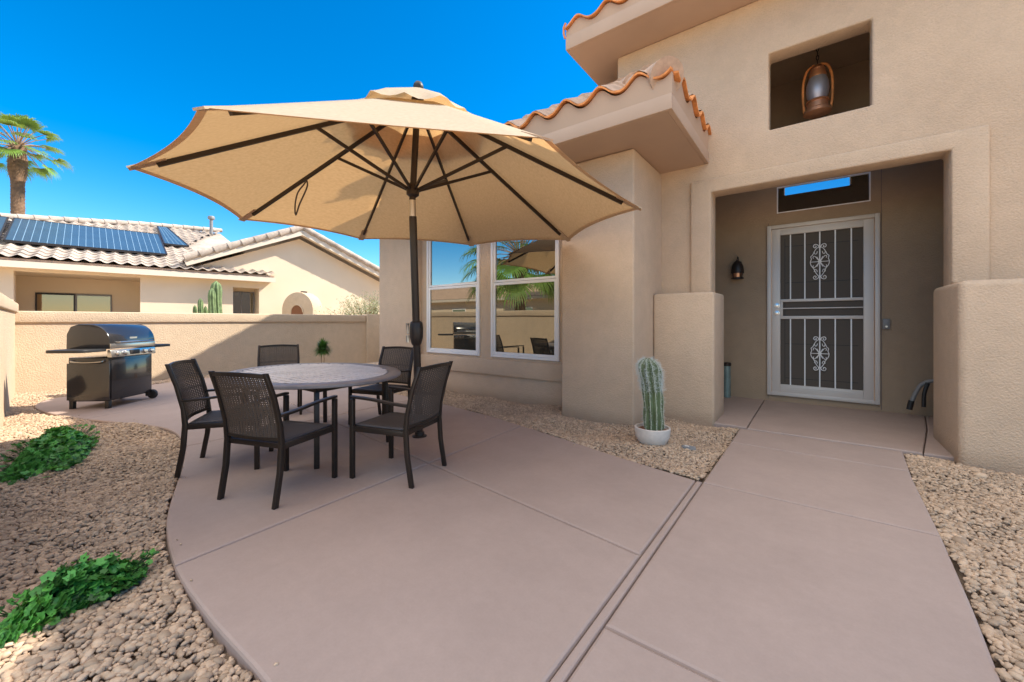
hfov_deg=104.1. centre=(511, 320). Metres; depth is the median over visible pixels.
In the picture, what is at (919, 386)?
metal handle
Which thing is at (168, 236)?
solar panel
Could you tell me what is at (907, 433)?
porch floor
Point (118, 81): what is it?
sky
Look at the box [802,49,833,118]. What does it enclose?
hanging lantern
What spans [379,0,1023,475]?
stucco house
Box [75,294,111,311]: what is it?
window
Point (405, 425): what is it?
patio chair
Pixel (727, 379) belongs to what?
walkway light
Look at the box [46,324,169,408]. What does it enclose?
gas grill
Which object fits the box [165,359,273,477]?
patio chair
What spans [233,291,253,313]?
window
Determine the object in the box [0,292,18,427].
garden wall
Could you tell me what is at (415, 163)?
patio umbrella
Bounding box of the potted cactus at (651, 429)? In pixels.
[634,356,670,445]
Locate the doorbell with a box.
[882,319,889,328]
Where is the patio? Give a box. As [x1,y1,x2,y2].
[35,378,695,681]
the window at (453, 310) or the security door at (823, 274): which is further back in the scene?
the window at (453, 310)
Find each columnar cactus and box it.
[193,298,207,312]
[208,281,222,312]
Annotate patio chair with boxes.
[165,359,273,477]
[208,371,337,509]
[257,344,301,414]
[348,346,412,424]
[349,361,452,488]
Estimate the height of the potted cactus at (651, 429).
0.880 m
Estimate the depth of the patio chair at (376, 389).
4.98 m
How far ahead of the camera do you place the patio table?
3.75 m
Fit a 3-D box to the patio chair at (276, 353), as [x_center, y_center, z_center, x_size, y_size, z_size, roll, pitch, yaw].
[-3.063,0.763,5.254,0.510,0.873,0.646,0,0,-31]
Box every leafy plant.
[0,424,99,485]
[0,546,158,648]
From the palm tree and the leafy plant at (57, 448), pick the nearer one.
the leafy plant at (57, 448)
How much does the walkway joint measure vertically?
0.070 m
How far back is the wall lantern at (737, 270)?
6.10 m
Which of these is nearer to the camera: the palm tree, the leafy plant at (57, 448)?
the leafy plant at (57, 448)
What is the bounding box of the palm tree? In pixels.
[0,111,72,213]
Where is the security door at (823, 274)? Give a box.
[772,218,873,399]
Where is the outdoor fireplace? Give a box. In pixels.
[282,291,322,314]
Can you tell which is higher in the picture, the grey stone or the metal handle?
the metal handle
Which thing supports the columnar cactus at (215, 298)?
on the ground
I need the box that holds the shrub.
[314,290,378,314]
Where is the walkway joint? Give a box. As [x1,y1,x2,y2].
[567,488,699,681]
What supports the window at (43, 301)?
in the neighbor house at (268, 273)
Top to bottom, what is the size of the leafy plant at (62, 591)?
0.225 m
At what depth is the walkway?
1.80 m
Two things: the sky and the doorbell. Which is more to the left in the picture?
the sky
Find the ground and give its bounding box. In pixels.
[363,362,736,483]
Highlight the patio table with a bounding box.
[221,363,400,468]
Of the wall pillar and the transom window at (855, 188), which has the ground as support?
the wall pillar
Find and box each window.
[75,294,111,311]
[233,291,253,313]
[427,241,479,355]
[491,240,559,360]
[777,172,870,213]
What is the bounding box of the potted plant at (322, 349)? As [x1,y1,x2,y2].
[313,337,332,362]
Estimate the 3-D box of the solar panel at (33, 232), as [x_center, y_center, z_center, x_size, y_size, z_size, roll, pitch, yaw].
[-14.462,-2.884,13.699,3.821,1.314,3.690,0,0,-44]
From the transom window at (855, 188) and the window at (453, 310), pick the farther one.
the window at (453, 310)
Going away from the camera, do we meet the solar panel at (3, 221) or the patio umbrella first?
the patio umbrella
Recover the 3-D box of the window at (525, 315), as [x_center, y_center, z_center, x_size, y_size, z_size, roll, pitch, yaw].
[0.192,-0.578,5.920,1.227,2.277,0.125,0,0,37]
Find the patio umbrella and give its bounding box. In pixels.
[126,81,641,437]
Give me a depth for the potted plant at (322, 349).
8.40 m
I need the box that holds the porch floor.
[714,396,953,460]
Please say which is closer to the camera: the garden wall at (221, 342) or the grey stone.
the grey stone
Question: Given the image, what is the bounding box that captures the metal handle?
[906,379,932,409]
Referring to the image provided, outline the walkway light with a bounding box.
[724,362,730,397]
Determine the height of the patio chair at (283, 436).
0.873 m
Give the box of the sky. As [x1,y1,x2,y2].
[0,0,602,265]
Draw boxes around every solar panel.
[0,216,8,238]
[3,218,167,255]
[157,226,188,246]
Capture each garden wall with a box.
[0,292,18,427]
[15,311,365,392]
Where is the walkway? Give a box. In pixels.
[550,429,1000,681]
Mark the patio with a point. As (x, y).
(496, 550)
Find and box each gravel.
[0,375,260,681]
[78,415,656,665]
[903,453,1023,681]
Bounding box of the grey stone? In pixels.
[681,445,695,450]
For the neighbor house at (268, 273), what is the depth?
14.02 m
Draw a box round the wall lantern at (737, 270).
[731,256,743,279]
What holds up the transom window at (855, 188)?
in the stucco house at (891, 186)
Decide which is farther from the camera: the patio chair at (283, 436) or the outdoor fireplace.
the outdoor fireplace
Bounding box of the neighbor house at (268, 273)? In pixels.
[0,213,378,314]
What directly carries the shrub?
on the ground
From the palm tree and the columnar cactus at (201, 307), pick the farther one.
the palm tree

